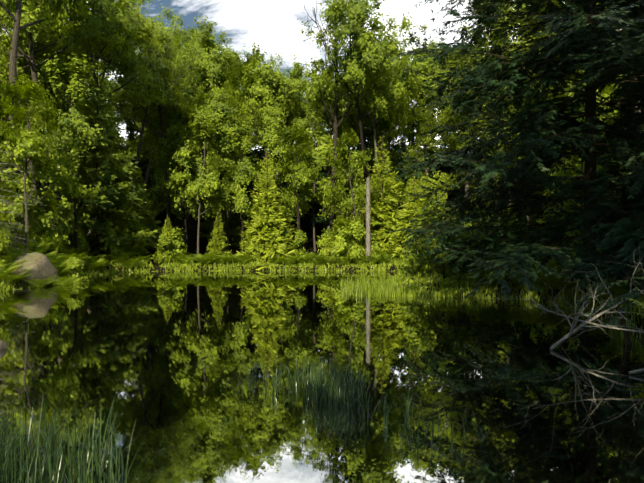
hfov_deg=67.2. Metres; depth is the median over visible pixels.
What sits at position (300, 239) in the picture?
shrub
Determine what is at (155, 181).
young hardwood tree
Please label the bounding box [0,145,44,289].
dead spruce tree
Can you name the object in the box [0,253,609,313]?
bank
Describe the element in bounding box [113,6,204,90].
hardwood tree
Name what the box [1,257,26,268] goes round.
fern boulder
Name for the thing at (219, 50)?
hardwood tree
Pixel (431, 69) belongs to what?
hardwood tree
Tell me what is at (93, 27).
hardwood tree
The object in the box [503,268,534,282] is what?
fern
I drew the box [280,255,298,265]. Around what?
fern
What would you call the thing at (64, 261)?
fern
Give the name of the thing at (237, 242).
conifer tree
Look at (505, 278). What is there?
fern
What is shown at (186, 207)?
young hardwood tree
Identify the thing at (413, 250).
shrub
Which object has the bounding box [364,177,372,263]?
dead trunk
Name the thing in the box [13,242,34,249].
fern
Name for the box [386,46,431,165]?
hardwood tree
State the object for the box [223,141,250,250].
young hardwood tree
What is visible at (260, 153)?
spruce thicket tree
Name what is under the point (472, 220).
shrub
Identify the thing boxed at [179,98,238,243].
young hardwood tree
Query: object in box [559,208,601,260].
shrub
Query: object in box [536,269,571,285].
fern
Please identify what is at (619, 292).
fern
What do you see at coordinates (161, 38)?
hardwood tree
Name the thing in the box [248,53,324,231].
hardwood tree
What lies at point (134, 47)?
hardwood tree
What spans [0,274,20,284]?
fern
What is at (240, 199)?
young hardwood tree
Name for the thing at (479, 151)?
spruce thicket tree
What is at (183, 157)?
young hardwood tree
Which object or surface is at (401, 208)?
spruce thicket tree
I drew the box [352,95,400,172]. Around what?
hardwood tree
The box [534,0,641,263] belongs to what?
hardwood tree
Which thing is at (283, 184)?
spruce thicket tree
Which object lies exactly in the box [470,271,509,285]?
fern
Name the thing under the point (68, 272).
fern
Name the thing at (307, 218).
spruce thicket tree
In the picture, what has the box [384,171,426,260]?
shore conifer tree
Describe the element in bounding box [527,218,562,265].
shrub
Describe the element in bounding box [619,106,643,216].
hemlock tree
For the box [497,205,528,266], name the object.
shrub
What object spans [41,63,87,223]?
hardwood tree
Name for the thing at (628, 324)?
bank grass
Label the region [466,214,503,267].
tree
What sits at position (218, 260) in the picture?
fern
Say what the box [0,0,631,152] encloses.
sky
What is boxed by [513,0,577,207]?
hardwood tree
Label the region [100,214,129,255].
shrub
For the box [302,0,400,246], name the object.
dead-topped tree
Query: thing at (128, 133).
spruce thicket tree
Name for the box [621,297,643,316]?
fern
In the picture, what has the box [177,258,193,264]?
fern
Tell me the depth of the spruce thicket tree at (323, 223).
51.78 m
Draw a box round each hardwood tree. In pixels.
[0,0,76,225]
[0,0,139,223]
[0,4,127,193]
[0,18,68,189]
[0,39,70,132]
[0,74,65,252]
[0,106,24,191]
[1,17,115,227]
[25,52,106,254]
[30,0,178,205]
[37,107,83,197]
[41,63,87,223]
[46,0,161,234]
[65,81,128,208]
[81,66,114,151]
[90,61,122,102]
[98,61,121,114]
[104,49,183,167]
[106,0,203,205]
[109,54,195,220]
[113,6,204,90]
[117,33,204,201]
[120,104,155,204]
[127,47,220,231]
[143,119,207,254]
[145,126,181,194]
[146,129,197,244]
[168,14,232,86]
[169,78,205,218]
[169,105,232,253]
[177,79,254,228]
[178,14,243,233]
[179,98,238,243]
[183,79,271,233]
[189,118,234,248]
[190,37,238,92]
[211,121,263,251]
[217,41,310,205]
[217,78,284,219]
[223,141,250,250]
[247,120,295,219]
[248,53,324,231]
[248,69,314,162]
[275,124,324,248]
[284,70,324,147]
[285,153,316,231]
[289,121,344,250]
[290,0,428,184]
[307,66,365,241]
[316,14,432,221]
[318,128,381,247]
[321,75,397,219]
[336,122,367,192]
[336,149,370,220]
[340,31,408,225]
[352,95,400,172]
[357,129,404,206]
[365,98,421,176]
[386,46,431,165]
[391,106,434,203]
[393,40,450,169]
[399,21,448,145]
[400,124,460,212]
[415,42,521,149]
[426,31,531,198]
[426,58,473,187]
[446,51,509,214]
[447,0,543,234]
[455,100,515,208]
[457,87,527,215]
[506,74,549,232]
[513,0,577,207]
[514,136,542,202]
[519,32,632,249]
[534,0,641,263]
[537,83,626,215]
[544,93,583,215]
[566,85,630,242]
[597,83,632,197]
[612,77,643,127]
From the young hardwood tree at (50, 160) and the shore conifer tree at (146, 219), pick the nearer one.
the shore conifer tree at (146, 219)
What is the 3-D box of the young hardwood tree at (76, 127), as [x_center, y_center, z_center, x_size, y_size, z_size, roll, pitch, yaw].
[-14.438,-4.550,26.239,4.407,11.819,4.147,0,0,43]
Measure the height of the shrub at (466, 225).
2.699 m
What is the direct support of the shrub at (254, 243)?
on the terrain at (192, 229)
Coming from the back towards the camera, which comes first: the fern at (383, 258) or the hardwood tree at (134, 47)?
the hardwood tree at (134, 47)
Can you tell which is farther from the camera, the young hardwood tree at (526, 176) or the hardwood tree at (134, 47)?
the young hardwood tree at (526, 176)
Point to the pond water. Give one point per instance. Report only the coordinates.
(164, 354)
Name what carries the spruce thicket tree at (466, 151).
on the terrain at (192, 229)
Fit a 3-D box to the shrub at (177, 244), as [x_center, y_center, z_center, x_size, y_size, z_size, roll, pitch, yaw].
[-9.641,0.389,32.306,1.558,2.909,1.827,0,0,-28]
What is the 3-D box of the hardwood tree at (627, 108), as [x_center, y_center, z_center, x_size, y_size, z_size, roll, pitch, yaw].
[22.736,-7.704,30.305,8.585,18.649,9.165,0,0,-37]
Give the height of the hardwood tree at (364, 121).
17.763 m
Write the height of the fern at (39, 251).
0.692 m
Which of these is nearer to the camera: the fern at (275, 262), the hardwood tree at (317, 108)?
the fern at (275, 262)
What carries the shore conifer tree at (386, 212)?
on the terrain at (192, 229)
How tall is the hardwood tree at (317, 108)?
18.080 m
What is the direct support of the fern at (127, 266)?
on the terrain at (192, 229)
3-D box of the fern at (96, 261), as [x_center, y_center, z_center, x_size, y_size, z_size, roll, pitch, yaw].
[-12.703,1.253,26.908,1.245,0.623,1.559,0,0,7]
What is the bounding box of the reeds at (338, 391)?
[291,357,371,408]
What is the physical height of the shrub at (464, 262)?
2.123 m
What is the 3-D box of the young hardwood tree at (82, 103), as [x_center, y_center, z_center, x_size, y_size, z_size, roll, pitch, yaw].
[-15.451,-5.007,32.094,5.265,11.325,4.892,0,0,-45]
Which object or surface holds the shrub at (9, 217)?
on the terrain at (192, 229)
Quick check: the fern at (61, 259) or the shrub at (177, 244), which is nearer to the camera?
the fern at (61, 259)
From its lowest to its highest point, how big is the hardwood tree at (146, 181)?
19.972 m
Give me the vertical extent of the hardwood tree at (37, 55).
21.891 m
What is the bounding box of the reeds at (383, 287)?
[339,274,457,296]
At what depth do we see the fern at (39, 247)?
23.05 m
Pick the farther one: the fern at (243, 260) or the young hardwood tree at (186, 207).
the young hardwood tree at (186, 207)
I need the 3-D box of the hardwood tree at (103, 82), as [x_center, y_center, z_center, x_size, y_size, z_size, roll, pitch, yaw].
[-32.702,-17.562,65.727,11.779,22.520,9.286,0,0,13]
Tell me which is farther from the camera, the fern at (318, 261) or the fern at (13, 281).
the fern at (318, 261)
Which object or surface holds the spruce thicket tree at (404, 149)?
on the terrain at (192, 229)
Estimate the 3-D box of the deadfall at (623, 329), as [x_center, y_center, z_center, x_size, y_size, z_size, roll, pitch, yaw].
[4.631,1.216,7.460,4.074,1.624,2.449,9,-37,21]
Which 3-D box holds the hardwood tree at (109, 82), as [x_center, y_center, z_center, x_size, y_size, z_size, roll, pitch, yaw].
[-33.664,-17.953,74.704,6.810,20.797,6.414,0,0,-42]
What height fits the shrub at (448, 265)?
2.794 m
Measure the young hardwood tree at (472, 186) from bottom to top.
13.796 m
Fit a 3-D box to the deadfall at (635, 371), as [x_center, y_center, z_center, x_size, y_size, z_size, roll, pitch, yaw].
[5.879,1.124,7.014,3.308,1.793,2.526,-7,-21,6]
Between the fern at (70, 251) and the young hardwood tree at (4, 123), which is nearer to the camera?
the fern at (70, 251)
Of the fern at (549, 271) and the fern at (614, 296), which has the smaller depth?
the fern at (614, 296)
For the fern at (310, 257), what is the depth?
31.95 m
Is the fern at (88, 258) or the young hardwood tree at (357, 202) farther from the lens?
the young hardwood tree at (357, 202)
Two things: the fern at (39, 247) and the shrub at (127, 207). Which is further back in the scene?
the shrub at (127, 207)
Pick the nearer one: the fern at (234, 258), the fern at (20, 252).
the fern at (20, 252)
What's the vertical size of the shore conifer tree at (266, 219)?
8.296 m
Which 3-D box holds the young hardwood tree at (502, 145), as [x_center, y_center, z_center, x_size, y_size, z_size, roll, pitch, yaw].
[12.238,-4.546,33.712,4.777,12.791,4.082,0,0,-10]
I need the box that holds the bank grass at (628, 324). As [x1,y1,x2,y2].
[444,263,643,348]
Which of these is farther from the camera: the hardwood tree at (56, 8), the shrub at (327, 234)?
the shrub at (327, 234)
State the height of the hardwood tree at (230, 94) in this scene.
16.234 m
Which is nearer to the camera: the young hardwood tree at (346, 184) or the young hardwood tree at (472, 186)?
the young hardwood tree at (472, 186)
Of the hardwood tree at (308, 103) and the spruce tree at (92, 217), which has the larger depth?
the hardwood tree at (308, 103)
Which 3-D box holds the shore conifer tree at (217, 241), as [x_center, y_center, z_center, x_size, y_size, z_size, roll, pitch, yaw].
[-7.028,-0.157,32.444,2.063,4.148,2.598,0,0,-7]
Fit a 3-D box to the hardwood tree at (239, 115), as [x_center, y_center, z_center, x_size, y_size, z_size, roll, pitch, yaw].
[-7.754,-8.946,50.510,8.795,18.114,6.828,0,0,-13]
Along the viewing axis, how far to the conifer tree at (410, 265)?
20.34 m
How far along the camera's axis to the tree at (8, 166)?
23.37 m
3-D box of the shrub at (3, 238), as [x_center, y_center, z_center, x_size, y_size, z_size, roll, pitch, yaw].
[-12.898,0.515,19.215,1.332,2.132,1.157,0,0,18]
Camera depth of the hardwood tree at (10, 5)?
31.06 m
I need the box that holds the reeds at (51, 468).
[0,390,148,482]
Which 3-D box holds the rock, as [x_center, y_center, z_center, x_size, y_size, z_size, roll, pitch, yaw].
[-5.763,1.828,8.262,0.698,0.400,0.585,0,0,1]
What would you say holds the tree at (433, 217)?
on the terrain at (192, 229)
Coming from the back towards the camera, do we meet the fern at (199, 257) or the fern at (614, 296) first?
the fern at (199, 257)
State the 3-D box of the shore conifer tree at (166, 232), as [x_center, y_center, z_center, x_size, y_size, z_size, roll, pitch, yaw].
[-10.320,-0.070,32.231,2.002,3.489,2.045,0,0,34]
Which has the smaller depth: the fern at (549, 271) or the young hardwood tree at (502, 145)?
the fern at (549, 271)
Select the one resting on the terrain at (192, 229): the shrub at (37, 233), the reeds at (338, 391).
the shrub at (37, 233)
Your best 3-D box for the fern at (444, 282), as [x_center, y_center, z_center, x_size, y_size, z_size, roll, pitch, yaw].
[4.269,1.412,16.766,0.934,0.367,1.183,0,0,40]
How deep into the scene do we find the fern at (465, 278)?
16.84 m
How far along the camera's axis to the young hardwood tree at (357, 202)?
36.82 m
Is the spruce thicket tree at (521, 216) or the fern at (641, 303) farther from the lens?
the spruce thicket tree at (521, 216)
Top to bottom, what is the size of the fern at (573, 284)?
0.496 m
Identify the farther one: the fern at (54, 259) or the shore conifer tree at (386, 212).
the shore conifer tree at (386, 212)
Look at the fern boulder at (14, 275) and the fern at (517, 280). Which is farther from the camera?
the fern boulder at (14, 275)
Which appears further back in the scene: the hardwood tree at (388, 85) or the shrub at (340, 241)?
the hardwood tree at (388, 85)
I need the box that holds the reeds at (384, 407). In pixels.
[326,385,491,450]
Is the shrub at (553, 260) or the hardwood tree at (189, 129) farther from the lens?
the hardwood tree at (189, 129)
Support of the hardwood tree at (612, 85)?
on the terrain at (192, 229)
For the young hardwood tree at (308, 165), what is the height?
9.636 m
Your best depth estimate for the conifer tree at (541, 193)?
44.22 m
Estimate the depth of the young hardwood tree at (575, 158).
32.77 m
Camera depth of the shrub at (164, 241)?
30.82 m
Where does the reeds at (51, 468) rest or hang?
in the pond water
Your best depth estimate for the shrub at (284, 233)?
33.46 m
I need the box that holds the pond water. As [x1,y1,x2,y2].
[0,271,643,482]
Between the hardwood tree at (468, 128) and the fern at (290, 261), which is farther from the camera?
the hardwood tree at (468, 128)
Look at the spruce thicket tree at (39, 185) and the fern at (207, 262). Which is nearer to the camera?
the fern at (207, 262)
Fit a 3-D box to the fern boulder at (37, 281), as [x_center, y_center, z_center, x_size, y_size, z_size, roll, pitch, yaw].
[-11.296,1.637,19.261,1.653,0.554,1.549,0,0,-29]
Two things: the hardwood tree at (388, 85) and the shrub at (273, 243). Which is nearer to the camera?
the shrub at (273, 243)
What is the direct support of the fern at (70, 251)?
on the terrain at (192, 229)
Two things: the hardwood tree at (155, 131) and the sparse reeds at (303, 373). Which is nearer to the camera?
the sparse reeds at (303, 373)
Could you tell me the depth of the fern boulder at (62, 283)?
20.38 m
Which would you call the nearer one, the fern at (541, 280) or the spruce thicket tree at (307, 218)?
the fern at (541, 280)
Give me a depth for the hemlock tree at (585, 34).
13.46 m
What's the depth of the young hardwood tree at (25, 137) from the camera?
22.34 m
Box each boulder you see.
[0,268,31,282]
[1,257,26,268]
[4,251,19,256]
[8,252,56,286]
[20,275,58,287]
[46,276,81,285]
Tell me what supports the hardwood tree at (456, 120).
on the terrain at (192, 229)
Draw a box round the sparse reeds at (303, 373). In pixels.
[226,350,379,400]
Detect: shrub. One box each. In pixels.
[0,181,28,247]
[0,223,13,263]
[0,231,10,267]
[22,192,69,253]
[28,215,44,241]
[28,217,49,247]
[32,186,63,238]
[54,195,86,248]
[64,212,86,249]
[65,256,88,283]
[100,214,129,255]
[121,204,132,232]
[123,213,147,250]
[151,233,174,263]
[169,226,188,260]
[245,232,262,262]
[262,226,284,257]
[278,215,294,252]
[290,229,307,255]
[315,228,334,258]
[328,213,354,264]
[345,217,375,265]
[348,214,365,248]
[349,234,365,254]
[364,233,382,258]
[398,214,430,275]
[411,241,424,268]
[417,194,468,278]
[424,223,466,276]
[450,235,478,275]
[455,207,480,246]
[462,221,478,264]
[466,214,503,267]
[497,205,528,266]
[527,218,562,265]
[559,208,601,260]
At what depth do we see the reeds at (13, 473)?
3.22 m
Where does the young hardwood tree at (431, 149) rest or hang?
on the terrain at (192, 229)
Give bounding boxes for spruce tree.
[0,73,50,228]
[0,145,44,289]
[45,54,157,265]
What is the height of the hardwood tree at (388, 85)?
19.847 m
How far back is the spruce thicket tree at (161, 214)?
50.24 m
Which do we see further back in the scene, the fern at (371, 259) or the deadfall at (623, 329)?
the fern at (371, 259)
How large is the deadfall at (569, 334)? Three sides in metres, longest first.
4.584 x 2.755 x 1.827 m
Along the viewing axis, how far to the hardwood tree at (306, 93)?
49.33 m
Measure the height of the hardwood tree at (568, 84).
19.257 m
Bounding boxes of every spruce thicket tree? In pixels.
[24,133,44,192]
[112,123,175,222]
[113,128,129,195]
[120,121,145,202]
[172,132,206,215]
[237,142,264,219]
[247,144,288,204]
[254,149,304,233]
[289,146,326,234]
[304,116,350,230]
[308,129,329,206]
[349,139,386,188]
[359,127,378,230]
[375,129,404,179]
[384,137,412,218]
[393,138,421,217]
[394,99,451,199]
[430,112,472,210]
[444,130,474,206]
[445,131,481,177]
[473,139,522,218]
[514,124,542,217]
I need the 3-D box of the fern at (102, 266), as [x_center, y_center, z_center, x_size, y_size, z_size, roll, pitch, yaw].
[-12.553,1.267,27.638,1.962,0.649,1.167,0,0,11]
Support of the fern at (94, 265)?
on the bank at (400, 278)
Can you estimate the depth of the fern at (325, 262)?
30.82 m
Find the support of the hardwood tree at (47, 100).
on the terrain at (192, 229)
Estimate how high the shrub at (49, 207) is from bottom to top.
3.674 m
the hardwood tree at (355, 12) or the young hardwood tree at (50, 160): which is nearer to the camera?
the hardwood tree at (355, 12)
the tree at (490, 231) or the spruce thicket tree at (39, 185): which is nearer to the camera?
the tree at (490, 231)
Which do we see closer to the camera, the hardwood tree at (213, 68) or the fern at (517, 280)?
the fern at (517, 280)
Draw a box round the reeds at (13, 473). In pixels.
[0,393,69,482]
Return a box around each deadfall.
[483,269,643,353]
[539,247,643,349]
[628,297,643,374]
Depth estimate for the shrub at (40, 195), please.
25.72 m
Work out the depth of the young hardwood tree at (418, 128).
44.68 m
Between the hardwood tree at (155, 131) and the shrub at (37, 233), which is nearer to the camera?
the shrub at (37, 233)
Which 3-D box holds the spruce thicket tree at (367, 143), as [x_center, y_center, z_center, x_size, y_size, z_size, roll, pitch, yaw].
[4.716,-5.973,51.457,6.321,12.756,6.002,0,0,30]
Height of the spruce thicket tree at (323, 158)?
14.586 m
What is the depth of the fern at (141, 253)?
31.58 m
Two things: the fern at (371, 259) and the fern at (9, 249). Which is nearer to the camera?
the fern at (9, 249)
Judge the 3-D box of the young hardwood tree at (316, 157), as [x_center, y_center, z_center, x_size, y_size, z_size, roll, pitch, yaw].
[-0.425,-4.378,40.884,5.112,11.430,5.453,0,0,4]
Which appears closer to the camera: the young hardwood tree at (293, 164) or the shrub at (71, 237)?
the shrub at (71, 237)
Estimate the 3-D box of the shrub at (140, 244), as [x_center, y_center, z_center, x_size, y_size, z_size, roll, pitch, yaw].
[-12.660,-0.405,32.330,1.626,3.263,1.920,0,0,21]
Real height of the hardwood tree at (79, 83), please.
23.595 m
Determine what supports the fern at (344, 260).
on the terrain at (192, 229)
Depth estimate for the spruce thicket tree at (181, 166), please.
54.12 m
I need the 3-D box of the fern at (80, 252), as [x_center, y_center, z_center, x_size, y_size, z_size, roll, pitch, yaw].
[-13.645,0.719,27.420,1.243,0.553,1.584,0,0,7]
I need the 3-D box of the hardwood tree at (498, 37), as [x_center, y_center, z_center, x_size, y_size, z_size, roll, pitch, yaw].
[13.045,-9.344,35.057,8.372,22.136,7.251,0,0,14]
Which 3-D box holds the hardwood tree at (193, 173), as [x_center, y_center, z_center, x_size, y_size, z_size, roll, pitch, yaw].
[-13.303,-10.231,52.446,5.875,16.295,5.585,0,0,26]
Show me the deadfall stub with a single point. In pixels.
(626, 335)
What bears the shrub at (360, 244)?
on the terrain at (192, 229)
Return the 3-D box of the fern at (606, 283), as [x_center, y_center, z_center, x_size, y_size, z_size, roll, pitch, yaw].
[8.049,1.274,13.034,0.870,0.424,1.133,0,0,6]
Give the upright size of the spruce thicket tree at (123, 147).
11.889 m
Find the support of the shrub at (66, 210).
on the terrain at (192, 229)
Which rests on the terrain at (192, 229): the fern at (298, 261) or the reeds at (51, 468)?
the fern at (298, 261)
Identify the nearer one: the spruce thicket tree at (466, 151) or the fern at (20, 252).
the fern at (20, 252)
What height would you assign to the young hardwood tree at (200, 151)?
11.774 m
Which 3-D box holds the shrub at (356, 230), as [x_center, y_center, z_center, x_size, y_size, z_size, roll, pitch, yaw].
[2.287,0.207,31.216,2.195,3.644,1.926,0,0,29]
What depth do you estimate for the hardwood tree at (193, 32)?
61.33 m
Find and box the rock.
[0,340,6,350]
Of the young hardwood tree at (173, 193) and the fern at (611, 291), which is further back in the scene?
the young hardwood tree at (173, 193)
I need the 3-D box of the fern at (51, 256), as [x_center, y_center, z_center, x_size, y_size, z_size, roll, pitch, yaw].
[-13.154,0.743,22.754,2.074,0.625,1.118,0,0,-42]
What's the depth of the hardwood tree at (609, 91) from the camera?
38.50 m
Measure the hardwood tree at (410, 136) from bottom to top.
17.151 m
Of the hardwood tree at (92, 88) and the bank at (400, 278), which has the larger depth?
the hardwood tree at (92, 88)
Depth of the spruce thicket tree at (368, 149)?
60.32 m
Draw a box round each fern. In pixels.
[0,264,22,275]
[0,273,30,284]
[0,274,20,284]
[7,244,30,251]
[8,250,24,259]
[11,247,46,252]
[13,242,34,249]
[23,240,52,249]
[28,245,53,253]
[45,250,63,257]
[48,256,62,263]
[51,254,72,260]
[52,259,78,270]
[57,267,68,275]
[58,246,80,253]
[58,267,84,275]
[72,249,92,255]
[78,254,105,262]
[80,260,104,269]
[84,258,104,269]
[92,259,116,268]
[110,253,130,262]
[116,262,141,268]
[125,258,141,263]
[134,254,154,261]
[136,250,150,255]
[175,256,191,263]
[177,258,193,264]
[190,254,211,264]
[198,257,217,264]
[205,254,229,263]
[218,254,239,263]
[230,255,238,263]
[236,255,252,263]
[267,258,280,264]
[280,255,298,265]
[285,254,312,263]
[300,253,320,261]
[306,255,327,264]
[321,258,332,263]
[331,256,353,264]
[351,255,372,264]
[361,254,379,264]
[373,254,390,263]
[433,278,459,287]
[451,274,476,284]
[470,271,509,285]
[476,273,508,285]
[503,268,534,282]
[527,272,561,286]
[529,265,567,275]
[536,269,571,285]
[556,276,598,290]
[587,283,643,296]
[598,287,641,307]
[601,282,634,287]
[604,289,643,307]
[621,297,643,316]
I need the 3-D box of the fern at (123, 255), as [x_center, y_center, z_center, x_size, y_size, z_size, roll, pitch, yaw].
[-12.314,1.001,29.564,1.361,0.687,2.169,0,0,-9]
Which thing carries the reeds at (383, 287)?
in the pond water
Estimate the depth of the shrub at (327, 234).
32.66 m
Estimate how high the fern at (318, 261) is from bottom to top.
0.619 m
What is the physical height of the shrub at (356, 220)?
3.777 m
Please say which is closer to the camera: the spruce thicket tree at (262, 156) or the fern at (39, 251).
the fern at (39, 251)
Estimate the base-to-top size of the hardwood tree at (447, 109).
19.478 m
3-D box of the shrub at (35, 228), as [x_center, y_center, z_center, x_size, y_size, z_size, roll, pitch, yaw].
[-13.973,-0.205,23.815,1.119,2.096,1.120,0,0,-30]
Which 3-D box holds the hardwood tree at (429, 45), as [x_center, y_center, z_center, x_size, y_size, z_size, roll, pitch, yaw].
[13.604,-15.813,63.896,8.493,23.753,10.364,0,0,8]
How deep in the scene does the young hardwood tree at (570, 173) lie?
23.25 m
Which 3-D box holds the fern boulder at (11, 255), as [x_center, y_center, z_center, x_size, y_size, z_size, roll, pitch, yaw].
[-13.227,0.650,20.151,1.258,0.602,1.614,0,0,-44]
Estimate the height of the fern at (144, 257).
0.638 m
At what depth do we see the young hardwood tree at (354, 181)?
40.71 m
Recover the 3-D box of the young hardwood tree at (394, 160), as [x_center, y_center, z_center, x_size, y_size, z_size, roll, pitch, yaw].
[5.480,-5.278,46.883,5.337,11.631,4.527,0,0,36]
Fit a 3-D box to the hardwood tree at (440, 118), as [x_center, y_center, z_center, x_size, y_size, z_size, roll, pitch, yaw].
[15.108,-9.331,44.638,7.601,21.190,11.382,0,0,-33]
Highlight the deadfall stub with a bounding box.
[618,304,631,344]
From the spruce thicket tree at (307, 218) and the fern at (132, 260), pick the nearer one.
the fern at (132, 260)
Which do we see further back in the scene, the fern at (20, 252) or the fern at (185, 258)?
the fern at (185, 258)
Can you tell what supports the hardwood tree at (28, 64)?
on the terrain at (192, 229)
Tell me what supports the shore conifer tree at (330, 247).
on the terrain at (192, 229)
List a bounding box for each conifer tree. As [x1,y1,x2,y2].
[126,168,162,252]
[151,214,176,263]
[197,194,244,240]
[205,209,231,262]
[231,150,297,250]
[237,151,296,269]
[324,217,344,264]
[359,136,406,251]
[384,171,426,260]
[520,161,563,231]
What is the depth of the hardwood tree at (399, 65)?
45.93 m
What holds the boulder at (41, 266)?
on the terrain at (192, 229)
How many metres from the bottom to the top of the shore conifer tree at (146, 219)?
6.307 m
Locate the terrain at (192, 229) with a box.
[0,150,643,344]
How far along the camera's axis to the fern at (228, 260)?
31.02 m
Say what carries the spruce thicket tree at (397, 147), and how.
on the terrain at (192, 229)
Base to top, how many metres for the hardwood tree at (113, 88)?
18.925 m
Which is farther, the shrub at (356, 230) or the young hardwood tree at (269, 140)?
the young hardwood tree at (269, 140)
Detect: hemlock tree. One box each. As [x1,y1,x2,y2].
[381,0,643,325]
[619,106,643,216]
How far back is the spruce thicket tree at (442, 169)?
53.66 m
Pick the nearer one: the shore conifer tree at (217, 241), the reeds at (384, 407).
the reeds at (384, 407)
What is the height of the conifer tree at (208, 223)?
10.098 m
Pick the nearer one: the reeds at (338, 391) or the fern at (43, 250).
the reeds at (338, 391)
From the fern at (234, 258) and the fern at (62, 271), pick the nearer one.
the fern at (62, 271)
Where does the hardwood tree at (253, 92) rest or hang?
on the terrain at (192, 229)
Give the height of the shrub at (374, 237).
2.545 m
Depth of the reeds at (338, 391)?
5.59 m
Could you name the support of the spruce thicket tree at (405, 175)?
on the terrain at (192, 229)
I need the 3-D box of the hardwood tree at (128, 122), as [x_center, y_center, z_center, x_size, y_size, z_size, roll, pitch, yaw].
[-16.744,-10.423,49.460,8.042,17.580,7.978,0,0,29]
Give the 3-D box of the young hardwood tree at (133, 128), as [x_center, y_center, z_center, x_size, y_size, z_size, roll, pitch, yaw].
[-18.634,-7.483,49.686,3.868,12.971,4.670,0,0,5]
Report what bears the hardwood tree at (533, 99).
on the terrain at (192, 229)
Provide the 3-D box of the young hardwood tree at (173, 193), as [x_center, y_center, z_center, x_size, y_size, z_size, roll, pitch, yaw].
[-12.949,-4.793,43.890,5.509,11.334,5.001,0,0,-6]
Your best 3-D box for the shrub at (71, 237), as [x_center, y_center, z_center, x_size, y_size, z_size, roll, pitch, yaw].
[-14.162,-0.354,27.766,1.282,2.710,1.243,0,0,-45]
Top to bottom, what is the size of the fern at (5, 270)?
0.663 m
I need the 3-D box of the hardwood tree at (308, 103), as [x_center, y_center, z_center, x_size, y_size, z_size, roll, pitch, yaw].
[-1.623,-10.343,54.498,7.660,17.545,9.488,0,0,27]

